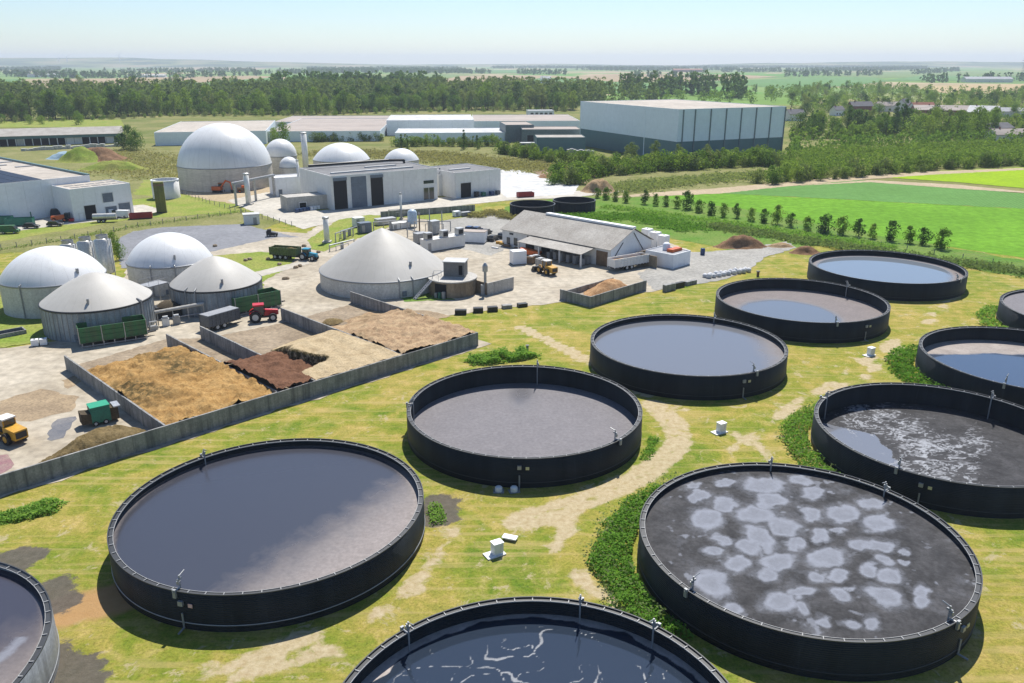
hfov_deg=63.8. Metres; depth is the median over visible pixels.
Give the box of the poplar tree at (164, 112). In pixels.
[162,102,170,114]
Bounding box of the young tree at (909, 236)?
[902,226,915,242]
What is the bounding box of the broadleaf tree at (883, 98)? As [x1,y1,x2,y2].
[880,96,888,101]
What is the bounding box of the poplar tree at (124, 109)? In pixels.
[118,96,136,115]
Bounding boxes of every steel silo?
[59,239,76,248]
[76,236,96,259]
[93,234,115,274]
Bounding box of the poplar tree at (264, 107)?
[256,97,272,113]
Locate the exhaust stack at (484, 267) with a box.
[481,263,487,294]
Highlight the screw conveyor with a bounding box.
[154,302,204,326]
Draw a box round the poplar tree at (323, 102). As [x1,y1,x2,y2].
[320,98,331,112]
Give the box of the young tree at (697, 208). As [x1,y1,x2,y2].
[693,199,705,211]
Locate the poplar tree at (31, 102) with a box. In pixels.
[18,83,38,117]
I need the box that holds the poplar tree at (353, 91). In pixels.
[348,86,357,104]
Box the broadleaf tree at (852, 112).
[840,107,860,123]
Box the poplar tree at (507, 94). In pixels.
[505,89,513,107]
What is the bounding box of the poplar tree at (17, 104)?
[13,100,28,120]
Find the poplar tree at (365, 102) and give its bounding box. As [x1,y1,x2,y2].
[356,97,369,110]
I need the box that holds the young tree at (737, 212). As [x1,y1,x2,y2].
[732,203,741,217]
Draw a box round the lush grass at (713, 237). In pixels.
[501,196,1023,276]
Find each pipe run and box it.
[329,239,354,251]
[335,227,353,241]
[340,226,358,237]
[373,220,407,230]
[388,209,409,219]
[414,221,450,230]
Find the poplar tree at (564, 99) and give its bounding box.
[559,93,568,110]
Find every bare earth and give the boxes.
[180,187,269,203]
[535,170,593,184]
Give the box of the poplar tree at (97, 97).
[87,89,101,117]
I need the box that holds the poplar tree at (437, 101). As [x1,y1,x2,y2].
[432,92,440,107]
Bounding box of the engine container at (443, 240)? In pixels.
[420,227,464,251]
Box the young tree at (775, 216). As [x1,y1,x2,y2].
[770,204,787,224]
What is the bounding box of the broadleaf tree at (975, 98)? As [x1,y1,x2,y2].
[969,97,978,104]
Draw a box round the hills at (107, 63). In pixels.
[0,58,434,67]
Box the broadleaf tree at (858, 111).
[852,109,865,124]
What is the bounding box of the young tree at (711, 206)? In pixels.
[707,201,717,214]
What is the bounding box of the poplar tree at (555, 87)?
[549,83,559,103]
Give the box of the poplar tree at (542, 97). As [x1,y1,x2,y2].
[537,83,546,109]
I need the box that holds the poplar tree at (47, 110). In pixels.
[41,105,57,118]
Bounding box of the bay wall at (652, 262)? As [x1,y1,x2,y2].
[640,253,656,267]
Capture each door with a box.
[78,212,84,220]
[83,204,96,219]
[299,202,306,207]
[332,177,348,209]
[370,174,384,205]
[460,182,471,197]
[526,244,533,248]
[541,247,549,252]
[596,250,607,266]
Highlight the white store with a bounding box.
[645,242,690,268]
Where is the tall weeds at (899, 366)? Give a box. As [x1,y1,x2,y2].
[882,344,948,386]
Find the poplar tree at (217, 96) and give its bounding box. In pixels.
[214,91,223,113]
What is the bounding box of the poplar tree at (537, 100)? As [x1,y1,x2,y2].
[528,87,542,109]
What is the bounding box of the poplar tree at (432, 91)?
[427,83,438,106]
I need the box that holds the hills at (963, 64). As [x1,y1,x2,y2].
[685,61,1023,66]
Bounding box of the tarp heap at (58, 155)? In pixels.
[47,151,66,159]
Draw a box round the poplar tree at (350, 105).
[346,94,361,110]
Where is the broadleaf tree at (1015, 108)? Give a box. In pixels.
[1010,103,1021,114]
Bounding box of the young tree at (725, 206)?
[719,203,728,216]
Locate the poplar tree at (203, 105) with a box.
[199,101,209,113]
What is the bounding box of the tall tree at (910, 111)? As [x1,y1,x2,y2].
[906,106,913,123]
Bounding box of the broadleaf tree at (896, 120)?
[886,117,904,135]
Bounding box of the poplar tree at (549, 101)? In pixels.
[546,98,554,108]
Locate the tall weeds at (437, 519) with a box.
[426,501,446,526]
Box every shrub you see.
[0,114,5,122]
[106,111,115,118]
[232,109,238,115]
[308,132,318,141]
[316,132,325,141]
[389,137,398,146]
[404,136,415,145]
[411,136,419,146]
[423,133,433,145]
[434,135,441,146]
[438,140,446,146]
[450,137,457,146]
[456,136,462,145]
[462,136,468,145]
[468,136,475,145]
[475,137,485,146]
[481,136,488,145]
[484,135,493,145]
[489,133,497,145]
[499,141,509,153]
[507,141,520,155]
[510,103,516,110]
[517,145,527,157]
[526,142,539,157]
[529,147,539,159]
[538,147,549,159]
[544,151,554,161]
[544,167,559,184]
[548,162,566,183]
[549,159,565,176]
[549,164,565,178]
[554,147,564,160]
[562,151,571,161]
[562,165,579,184]
[563,170,576,184]
[564,153,584,166]
[570,161,587,174]
[571,169,582,184]
[573,167,591,184]
[578,150,586,161]
[581,157,597,176]
[586,149,599,158]
[588,161,601,176]
[594,154,612,174]
[601,157,614,173]
[612,152,623,168]
[615,164,627,174]
[618,157,631,167]
[620,162,633,174]
[624,154,641,170]
[632,156,647,170]
[640,161,652,172]
[641,153,657,169]
[651,150,664,162]
[655,160,662,170]
[657,149,670,168]
[659,156,674,171]
[660,154,680,170]
[668,150,684,169]
[675,149,691,161]
[680,158,690,170]
[686,152,703,169]
[687,152,699,169]
[694,149,708,157]
[701,157,711,168]
[705,151,713,166]
[709,155,720,166]
[712,151,724,166]
[721,147,729,155]
[723,156,736,167]
[725,151,738,166]
[730,147,741,156]
[737,156,748,166]
[741,152,756,165]
[744,149,754,164]
[745,167,764,182]
[748,147,759,155]
[754,147,766,163]
[756,149,773,164]
[760,153,776,166]
[764,164,783,183]
[764,167,776,181]
[771,150,784,165]
[771,168,787,182]
[777,162,794,180]
[781,171,790,181]
[789,164,805,181]
[794,166,805,181]
[797,162,811,179]
[799,165,813,180]
[807,162,822,176]
[808,166,814,179]
[813,162,828,180]
[815,166,830,177]
[827,166,840,178]
[838,168,847,178]
[841,166,851,178]
[846,158,858,168]
[850,157,866,176]
[853,161,868,175]
[859,158,872,174]
[869,160,884,173]
[869,164,880,174]
[872,160,887,174]
[879,157,894,173]
[888,159,903,173]
[897,161,905,171]
[900,155,913,166]
[902,159,913,172]
[913,154,924,165]
[914,160,928,171]
[921,152,932,164]
[921,155,938,170]
[921,159,932,170]
[930,159,940,169]
[942,153,961,168]
[943,152,958,164]
[943,161,951,168]
[949,161,956,168]
[956,153,963,166]
[957,156,973,168]
[962,153,975,167]
[976,152,991,167]
[977,153,991,165]
[983,150,1003,165]
[989,152,1002,167]
[997,153,1009,165]
[1009,148,1023,164]
[1017,156,1023,165]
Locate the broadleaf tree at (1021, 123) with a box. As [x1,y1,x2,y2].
[1016,121,1023,127]
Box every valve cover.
[493,485,503,493]
[508,485,519,493]
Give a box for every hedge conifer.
[399,134,403,147]
[405,135,409,148]
[460,130,467,148]
[474,135,480,148]
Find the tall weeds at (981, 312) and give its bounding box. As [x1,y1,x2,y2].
[973,304,1007,326]
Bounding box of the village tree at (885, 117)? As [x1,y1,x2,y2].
[873,112,893,134]
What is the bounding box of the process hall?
[299,159,437,209]
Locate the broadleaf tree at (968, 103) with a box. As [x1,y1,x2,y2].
[963,100,976,105]
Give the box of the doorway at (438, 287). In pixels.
[435,284,446,297]
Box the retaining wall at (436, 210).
[380,205,474,216]
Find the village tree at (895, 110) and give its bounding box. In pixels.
[893,102,901,132]
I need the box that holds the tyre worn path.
[256,260,308,275]
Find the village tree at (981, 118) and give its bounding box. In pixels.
[964,105,991,131]
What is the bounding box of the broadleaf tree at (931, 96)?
[922,95,937,101]
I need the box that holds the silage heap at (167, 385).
[87,345,273,424]
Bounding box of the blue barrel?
[700,248,704,254]
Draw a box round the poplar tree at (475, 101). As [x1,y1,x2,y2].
[470,99,479,108]
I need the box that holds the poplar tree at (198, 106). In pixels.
[193,104,201,114]
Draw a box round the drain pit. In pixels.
[0,327,26,338]
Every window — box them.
[101,192,113,202]
[104,205,117,212]
[118,202,131,212]
[423,179,433,183]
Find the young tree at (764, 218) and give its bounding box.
[759,208,770,222]
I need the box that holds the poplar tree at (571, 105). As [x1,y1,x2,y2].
[568,90,577,110]
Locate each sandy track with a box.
[613,168,1023,196]
[798,180,1023,192]
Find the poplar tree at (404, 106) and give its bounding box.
[394,93,408,109]
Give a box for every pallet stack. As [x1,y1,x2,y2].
[546,251,551,258]
[553,251,558,259]
[560,252,564,261]
[566,254,571,262]
[572,255,578,264]
[579,258,584,265]
[584,255,590,264]
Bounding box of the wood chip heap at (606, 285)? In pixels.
[583,278,626,295]
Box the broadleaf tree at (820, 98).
[814,96,822,108]
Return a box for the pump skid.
[148,321,157,329]
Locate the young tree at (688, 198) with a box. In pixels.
[680,190,694,208]
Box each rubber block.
[455,309,466,314]
[473,307,482,312]
[487,305,497,311]
[501,304,511,308]
[517,302,527,307]
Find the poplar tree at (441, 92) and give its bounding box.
[436,84,449,109]
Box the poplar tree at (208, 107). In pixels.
[206,104,215,114]
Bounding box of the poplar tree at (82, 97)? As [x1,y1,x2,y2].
[73,89,88,117]
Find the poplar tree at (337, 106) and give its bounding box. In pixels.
[330,96,345,113]
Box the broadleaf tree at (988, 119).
[976,109,994,130]
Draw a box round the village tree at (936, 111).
[924,106,948,133]
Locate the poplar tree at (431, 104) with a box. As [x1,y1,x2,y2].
[428,97,437,109]
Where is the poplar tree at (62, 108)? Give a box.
[54,96,75,119]
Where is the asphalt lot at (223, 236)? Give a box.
[115,224,296,267]
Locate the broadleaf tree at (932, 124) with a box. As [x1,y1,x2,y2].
[916,115,939,134]
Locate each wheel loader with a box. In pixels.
[0,413,28,445]
[531,259,557,275]
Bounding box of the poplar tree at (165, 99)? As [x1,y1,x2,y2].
[162,95,168,111]
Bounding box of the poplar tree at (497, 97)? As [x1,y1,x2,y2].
[493,91,500,108]
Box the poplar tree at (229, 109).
[222,99,235,113]
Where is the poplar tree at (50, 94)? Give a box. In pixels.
[45,89,60,118]
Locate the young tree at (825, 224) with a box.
[815,213,834,233]
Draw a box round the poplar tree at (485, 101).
[479,98,491,107]
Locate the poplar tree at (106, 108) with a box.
[101,104,111,115]
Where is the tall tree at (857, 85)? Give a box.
[852,82,859,93]
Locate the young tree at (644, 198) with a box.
[640,189,649,203]
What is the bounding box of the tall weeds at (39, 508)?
[0,497,67,524]
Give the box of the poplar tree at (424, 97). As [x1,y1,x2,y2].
[421,90,429,107]
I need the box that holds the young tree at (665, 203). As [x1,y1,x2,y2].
[662,195,669,205]
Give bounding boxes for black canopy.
[50,208,60,217]
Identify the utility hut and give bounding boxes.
[242,212,259,224]
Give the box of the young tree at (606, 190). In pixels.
[601,187,611,199]
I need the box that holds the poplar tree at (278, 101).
[274,97,283,113]
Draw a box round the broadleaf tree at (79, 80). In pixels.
[75,75,83,84]
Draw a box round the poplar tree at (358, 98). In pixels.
[353,95,365,111]
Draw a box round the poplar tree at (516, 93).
[513,81,525,105]
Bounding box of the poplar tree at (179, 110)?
[173,92,180,113]
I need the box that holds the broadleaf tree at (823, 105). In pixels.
[819,100,827,109]
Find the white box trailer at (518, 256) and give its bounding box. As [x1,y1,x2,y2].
[509,249,526,264]
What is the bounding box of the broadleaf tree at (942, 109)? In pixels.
[927,104,946,117]
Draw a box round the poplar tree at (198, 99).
[196,97,201,113]
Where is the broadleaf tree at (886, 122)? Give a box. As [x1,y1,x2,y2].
[878,120,893,134]
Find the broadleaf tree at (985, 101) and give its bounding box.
[975,98,988,104]
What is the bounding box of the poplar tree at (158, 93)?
[150,84,167,113]
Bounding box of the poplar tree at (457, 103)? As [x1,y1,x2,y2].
[452,97,462,110]
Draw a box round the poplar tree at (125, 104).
[120,92,134,116]
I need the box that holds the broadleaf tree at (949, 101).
[942,96,953,104]
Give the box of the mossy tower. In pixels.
[153,181,166,212]
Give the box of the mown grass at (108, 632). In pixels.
[0,184,1023,682]
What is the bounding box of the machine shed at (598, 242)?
[500,210,653,267]
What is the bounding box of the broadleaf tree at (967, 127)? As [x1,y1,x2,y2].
[957,122,969,136]
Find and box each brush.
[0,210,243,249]
[67,148,177,180]
[296,148,583,173]
[467,208,517,219]
[559,211,717,233]
[600,205,896,248]
[608,169,794,193]
[701,221,1023,277]
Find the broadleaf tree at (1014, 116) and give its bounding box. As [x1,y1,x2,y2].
[1004,113,1023,127]
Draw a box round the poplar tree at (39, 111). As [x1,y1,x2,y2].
[34,107,46,117]
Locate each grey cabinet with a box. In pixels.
[351,216,364,226]
[356,221,371,233]
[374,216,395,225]
[392,221,409,229]
[413,231,423,243]
[427,219,439,234]
[452,210,459,216]
[460,211,470,216]
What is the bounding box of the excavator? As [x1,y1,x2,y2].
[211,180,233,192]
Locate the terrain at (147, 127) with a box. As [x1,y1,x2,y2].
[0,67,1023,192]
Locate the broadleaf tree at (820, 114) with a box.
[810,111,827,125]
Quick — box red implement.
[520,247,546,254]
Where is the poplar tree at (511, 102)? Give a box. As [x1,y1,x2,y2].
[508,96,514,107]
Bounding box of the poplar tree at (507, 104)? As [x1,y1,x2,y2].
[502,96,511,109]
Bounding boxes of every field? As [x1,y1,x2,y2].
[0,120,123,127]
[2,79,21,82]
[37,76,284,82]
[66,68,163,73]
[119,78,271,86]
[168,68,266,69]
[382,74,485,77]
[415,70,568,73]
[446,76,539,80]
[534,78,696,92]
[560,74,774,81]
[599,193,1023,257]
[617,69,909,72]
[715,77,884,88]
[726,180,1023,208]
[800,72,1019,77]
[882,76,1022,80]
[892,167,1023,187]
[924,84,1023,93]
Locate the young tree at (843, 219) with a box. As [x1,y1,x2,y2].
[833,215,851,234]
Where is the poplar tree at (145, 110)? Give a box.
[138,92,152,114]
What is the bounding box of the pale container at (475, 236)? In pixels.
[464,229,487,242]
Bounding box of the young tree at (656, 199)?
[652,193,659,204]
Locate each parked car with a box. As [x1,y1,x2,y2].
[0,225,20,233]
[22,222,40,228]
[46,220,63,226]
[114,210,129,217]
[472,226,482,229]
[487,234,499,241]
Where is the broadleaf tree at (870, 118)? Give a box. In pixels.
[862,116,876,130]
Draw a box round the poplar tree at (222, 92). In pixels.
[217,90,227,112]
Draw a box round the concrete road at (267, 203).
[228,190,630,228]
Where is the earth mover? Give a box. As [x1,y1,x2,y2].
[237,185,244,192]
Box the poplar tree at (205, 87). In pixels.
[197,85,212,110]
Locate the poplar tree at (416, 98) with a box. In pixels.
[410,94,423,109]
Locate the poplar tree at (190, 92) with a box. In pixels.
[188,90,197,109]
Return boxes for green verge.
[0,197,244,240]
[133,180,292,225]
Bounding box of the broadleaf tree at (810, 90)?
[808,86,818,95]
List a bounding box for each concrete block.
[662,282,675,291]
[675,281,684,288]
[685,279,696,285]
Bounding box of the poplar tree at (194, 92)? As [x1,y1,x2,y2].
[191,89,202,111]
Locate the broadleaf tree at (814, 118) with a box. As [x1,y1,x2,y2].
[802,113,821,136]
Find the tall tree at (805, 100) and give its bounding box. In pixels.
[801,94,810,109]
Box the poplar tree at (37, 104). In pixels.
[33,100,42,116]
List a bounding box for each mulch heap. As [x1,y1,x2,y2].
[223,354,311,388]
[264,351,317,379]
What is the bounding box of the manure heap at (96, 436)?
[39,424,145,462]
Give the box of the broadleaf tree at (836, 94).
[829,91,841,103]
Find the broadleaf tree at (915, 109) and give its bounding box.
[912,107,924,116]
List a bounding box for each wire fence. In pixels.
[0,209,241,247]
[182,190,291,225]
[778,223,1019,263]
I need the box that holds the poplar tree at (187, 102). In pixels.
[177,87,192,114]
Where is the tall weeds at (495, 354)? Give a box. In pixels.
[464,345,541,365]
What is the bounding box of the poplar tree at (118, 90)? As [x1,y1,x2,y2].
[113,86,123,113]
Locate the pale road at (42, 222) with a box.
[2,205,156,229]
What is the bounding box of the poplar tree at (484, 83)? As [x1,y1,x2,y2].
[477,82,486,98]
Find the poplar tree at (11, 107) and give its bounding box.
[7,100,19,119]
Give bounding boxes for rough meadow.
[0,143,634,253]
[607,168,775,197]
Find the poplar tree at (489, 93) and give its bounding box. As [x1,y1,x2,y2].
[480,82,493,109]
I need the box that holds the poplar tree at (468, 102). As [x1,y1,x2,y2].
[463,101,471,109]
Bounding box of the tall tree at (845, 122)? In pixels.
[841,110,852,128]
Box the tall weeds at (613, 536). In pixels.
[586,482,693,642]
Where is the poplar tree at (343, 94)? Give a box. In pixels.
[336,90,347,112]
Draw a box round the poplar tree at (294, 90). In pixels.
[288,89,297,101]
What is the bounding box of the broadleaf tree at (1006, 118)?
[1000,114,1014,121]
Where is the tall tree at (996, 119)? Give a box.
[988,106,1002,126]
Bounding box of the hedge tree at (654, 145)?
[649,140,660,152]
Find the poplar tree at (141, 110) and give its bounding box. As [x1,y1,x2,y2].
[136,98,150,114]
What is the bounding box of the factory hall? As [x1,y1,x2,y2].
[0,157,89,218]
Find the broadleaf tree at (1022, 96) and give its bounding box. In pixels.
[1018,90,1023,103]
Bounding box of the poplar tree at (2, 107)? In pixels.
[0,102,10,119]
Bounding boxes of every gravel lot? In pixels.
[440,213,510,255]
[638,241,796,289]
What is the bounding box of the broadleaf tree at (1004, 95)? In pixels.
[1001,90,1008,100]
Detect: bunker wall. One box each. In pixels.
[560,289,589,306]
[567,277,613,292]
[589,280,646,307]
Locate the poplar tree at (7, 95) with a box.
[0,91,16,119]
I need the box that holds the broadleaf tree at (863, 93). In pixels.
[856,91,866,99]
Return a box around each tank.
[0,562,59,682]
[30,337,47,346]
[107,438,424,634]
[343,594,728,682]
[405,360,642,490]
[510,200,554,215]
[553,196,595,213]
[590,312,787,400]
[637,456,982,681]
[641,228,652,235]
[649,231,661,247]
[657,234,669,246]
[714,278,890,342]
[807,249,967,300]
[811,382,1023,518]
[915,326,1023,405]
[996,289,1023,328]
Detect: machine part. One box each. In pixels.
[527,255,535,263]
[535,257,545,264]
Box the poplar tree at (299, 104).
[294,88,305,114]
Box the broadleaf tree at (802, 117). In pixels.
[787,112,812,134]
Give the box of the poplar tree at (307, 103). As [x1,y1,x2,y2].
[302,90,313,112]
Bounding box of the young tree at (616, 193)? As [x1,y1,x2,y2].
[611,190,618,200]
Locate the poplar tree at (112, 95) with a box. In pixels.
[107,89,120,116]
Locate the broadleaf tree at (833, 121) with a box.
[825,116,839,131]
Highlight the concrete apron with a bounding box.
[501,170,578,196]
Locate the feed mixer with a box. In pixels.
[78,399,119,426]
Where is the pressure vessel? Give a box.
[407,209,416,227]
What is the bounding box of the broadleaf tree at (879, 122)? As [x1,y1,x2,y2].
[873,120,882,134]
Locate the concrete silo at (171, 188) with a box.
[150,178,180,198]
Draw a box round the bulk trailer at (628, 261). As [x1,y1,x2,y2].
[607,252,649,269]
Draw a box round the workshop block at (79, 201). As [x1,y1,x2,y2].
[51,179,133,220]
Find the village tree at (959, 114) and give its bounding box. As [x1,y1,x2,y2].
[940,109,974,136]
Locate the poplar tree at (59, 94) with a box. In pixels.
[56,91,68,116]
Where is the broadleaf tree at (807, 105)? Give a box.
[802,102,812,116]
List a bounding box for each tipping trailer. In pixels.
[198,306,242,329]
[269,245,301,259]
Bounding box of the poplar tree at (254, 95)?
[245,92,262,113]
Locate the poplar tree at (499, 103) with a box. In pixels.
[496,101,502,109]
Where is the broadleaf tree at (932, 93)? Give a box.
[929,92,937,103]
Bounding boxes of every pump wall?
[476,280,486,294]
[487,277,513,295]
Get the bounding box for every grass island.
[0,297,45,347]
[216,252,294,287]
[307,215,403,251]
[402,208,483,220]
[402,293,454,301]
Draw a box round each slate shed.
[500,121,533,141]
[520,142,534,145]
[521,126,579,141]
[535,134,585,154]
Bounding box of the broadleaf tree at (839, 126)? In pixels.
[831,123,843,137]
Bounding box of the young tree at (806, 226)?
[802,216,814,230]
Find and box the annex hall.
[431,163,500,197]
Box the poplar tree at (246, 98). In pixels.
[236,95,248,111]
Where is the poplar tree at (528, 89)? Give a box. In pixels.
[522,86,535,108]
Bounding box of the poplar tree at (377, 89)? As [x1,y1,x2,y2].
[373,83,385,101]
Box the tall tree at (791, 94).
[787,91,796,106]
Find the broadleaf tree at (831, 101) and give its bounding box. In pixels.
[822,95,835,111]
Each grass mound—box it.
[55,146,97,162]
[78,160,151,170]
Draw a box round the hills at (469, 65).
[416,64,681,66]
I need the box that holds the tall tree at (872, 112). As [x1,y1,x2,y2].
[867,108,876,120]
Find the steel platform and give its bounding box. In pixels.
[139,275,170,299]
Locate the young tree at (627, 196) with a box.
[622,191,631,202]
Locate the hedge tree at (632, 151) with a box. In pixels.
[627,142,639,157]
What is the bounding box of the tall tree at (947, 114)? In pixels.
[942,108,954,130]
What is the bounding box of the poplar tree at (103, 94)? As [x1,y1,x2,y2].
[97,90,106,112]
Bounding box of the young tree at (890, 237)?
[885,220,901,240]
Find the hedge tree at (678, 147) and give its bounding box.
[673,144,683,155]
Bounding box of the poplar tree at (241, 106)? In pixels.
[238,98,246,113]
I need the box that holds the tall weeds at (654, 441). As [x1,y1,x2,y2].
[639,435,659,459]
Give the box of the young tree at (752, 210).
[746,207,756,220]
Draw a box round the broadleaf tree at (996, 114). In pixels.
[989,110,1005,121]
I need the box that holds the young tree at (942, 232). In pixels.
[931,227,952,249]
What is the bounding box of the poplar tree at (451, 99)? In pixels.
[448,95,460,109]
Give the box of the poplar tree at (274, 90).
[268,88,281,107]
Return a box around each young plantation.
[775,136,1023,178]
[783,127,1023,154]
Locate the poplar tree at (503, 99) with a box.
[500,95,508,108]
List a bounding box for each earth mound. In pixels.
[86,147,131,161]
[537,168,596,177]
[580,179,614,192]
[713,235,766,248]
[767,242,793,247]
[789,246,820,254]
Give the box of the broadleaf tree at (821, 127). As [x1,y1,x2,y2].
[812,123,825,135]
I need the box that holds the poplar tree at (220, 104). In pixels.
[214,98,227,113]
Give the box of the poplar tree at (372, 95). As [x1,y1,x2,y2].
[368,92,377,108]
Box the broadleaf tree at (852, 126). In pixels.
[844,124,860,137]
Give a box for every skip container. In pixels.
[0,215,12,224]
[4,217,34,225]
[129,212,152,218]
[516,191,533,197]
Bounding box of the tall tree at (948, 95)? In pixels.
[942,94,953,103]
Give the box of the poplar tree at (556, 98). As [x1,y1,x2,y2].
[553,91,562,108]
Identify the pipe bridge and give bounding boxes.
[231,174,274,205]
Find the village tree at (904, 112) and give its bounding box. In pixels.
[898,99,908,133]
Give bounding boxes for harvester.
[51,212,74,221]
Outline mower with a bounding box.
[266,229,277,236]
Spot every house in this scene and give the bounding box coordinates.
[27,73,40,76]
[127,74,166,76]
[269,173,300,195]
[280,192,327,211]
[413,257,476,299]
[672,69,702,71]
[785,108,804,120]
[829,105,844,115]
[846,100,873,112]
[874,101,896,111]
[893,98,910,112]
[908,101,934,107]
[911,104,968,117]
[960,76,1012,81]
[967,104,1000,114]
[984,127,1023,140]
[988,122,1014,128]
[1000,107,1023,116]
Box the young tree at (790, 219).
[785,212,797,226]
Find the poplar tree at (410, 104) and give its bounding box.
[407,98,414,109]
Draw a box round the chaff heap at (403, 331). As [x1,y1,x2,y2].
[332,308,475,353]
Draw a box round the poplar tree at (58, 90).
[52,88,67,116]
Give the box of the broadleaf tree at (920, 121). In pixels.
[912,115,929,131]
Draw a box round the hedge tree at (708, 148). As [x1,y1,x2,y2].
[702,144,711,155]
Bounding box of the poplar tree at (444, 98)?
[439,95,448,108]
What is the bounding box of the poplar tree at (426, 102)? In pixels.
[421,100,429,110]
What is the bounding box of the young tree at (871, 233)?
[867,223,877,238]
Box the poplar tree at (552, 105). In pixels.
[545,93,558,108]
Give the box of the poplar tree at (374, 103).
[368,97,378,110]
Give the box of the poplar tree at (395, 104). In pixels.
[389,96,401,110]
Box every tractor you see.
[249,302,278,322]
[299,247,318,260]
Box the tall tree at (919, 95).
[915,90,922,101]
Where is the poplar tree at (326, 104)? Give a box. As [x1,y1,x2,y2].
[322,97,330,111]
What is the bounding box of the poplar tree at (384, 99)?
[377,95,390,110]
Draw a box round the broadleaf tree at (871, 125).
[861,120,878,135]
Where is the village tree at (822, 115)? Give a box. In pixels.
[810,110,827,124]
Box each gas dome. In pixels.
[176,123,272,191]
[266,139,296,174]
[279,157,296,173]
[313,143,369,163]
[384,148,418,163]
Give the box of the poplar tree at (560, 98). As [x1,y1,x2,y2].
[556,91,563,108]
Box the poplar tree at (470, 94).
[465,86,477,109]
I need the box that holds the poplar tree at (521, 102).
[515,97,526,109]
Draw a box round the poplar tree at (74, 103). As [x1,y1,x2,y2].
[71,92,85,115]
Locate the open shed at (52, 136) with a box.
[0,126,122,145]
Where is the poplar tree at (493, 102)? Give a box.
[488,95,497,108]
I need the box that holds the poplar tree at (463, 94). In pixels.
[458,90,466,108]
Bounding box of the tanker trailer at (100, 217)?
[92,213,117,222]
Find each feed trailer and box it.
[75,314,155,347]
[231,287,284,314]
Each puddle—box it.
[0,454,13,473]
[47,416,76,440]
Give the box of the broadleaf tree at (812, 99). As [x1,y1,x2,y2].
[807,96,817,107]
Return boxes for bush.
[26,115,34,123]
[38,115,45,123]
[72,110,83,124]
[108,232,123,251]
[112,133,131,148]
[112,243,127,260]
[116,124,142,149]
[125,131,145,149]
[268,127,277,141]
[271,121,290,140]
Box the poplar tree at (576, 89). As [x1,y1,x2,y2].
[565,83,579,109]
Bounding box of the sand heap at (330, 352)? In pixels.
[272,330,400,379]
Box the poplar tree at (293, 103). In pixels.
[287,92,297,114]
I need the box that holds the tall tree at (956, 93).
[954,90,960,102]
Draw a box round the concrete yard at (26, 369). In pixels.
[0,217,687,497]
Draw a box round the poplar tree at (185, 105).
[178,98,195,113]
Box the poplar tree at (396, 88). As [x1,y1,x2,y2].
[391,83,402,106]
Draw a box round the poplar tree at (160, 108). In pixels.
[153,103,163,114]
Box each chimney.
[242,173,253,204]
[296,160,298,175]
[300,132,308,166]
[322,216,331,242]
[399,192,402,218]
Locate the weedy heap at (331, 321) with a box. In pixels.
[322,318,343,325]
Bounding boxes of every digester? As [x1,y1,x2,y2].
[0,246,106,318]
[38,272,156,341]
[125,232,212,296]
[168,256,262,317]
[319,228,442,299]
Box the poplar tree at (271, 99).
[266,97,277,113]
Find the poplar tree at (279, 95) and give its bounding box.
[274,92,284,112]
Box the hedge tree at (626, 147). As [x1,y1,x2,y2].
[624,144,630,156]
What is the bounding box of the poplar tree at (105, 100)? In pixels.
[100,97,119,115]
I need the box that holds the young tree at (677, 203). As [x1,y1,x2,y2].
[671,196,681,207]
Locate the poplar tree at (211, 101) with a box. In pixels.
[205,90,215,113]
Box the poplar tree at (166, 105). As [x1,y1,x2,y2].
[161,100,175,114]
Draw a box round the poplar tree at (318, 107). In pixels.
[309,86,321,113]
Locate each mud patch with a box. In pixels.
[0,389,78,420]
[61,376,80,388]
[366,308,448,317]
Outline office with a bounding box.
[526,109,553,114]
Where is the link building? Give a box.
[437,168,442,195]
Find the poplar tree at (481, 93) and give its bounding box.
[477,88,485,108]
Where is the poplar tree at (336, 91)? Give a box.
[332,87,340,105]
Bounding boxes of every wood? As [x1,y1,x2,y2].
[0,65,1023,82]
[0,75,662,109]
[268,70,747,98]
[621,80,1023,103]
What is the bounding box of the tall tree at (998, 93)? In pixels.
[995,88,1004,104]
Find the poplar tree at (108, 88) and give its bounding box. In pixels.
[106,85,118,111]
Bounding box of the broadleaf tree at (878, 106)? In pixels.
[874,102,886,115]
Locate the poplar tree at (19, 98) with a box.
[12,94,28,119]
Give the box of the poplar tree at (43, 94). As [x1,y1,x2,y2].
[38,89,55,118]
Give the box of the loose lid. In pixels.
[502,533,517,541]
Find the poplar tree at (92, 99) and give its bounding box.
[87,94,102,117]
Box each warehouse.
[154,120,275,145]
[267,118,387,141]
[275,115,389,127]
[386,114,473,135]
[395,128,504,141]
[472,114,579,127]
[580,99,786,155]
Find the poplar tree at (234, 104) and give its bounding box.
[230,98,237,113]
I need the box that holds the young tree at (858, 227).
[851,218,865,235]
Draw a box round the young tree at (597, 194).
[592,188,600,197]
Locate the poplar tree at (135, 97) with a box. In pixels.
[126,88,142,115]
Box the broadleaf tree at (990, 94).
[986,92,997,104]
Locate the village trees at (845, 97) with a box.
[791,86,1023,135]
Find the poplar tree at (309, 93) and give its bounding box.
[305,87,314,106]
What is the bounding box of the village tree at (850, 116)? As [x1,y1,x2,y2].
[842,105,853,131]
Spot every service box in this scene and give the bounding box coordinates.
[483,538,505,560]
[710,420,727,435]
[862,346,875,357]
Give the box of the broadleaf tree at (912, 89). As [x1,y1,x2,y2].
[908,85,916,95]

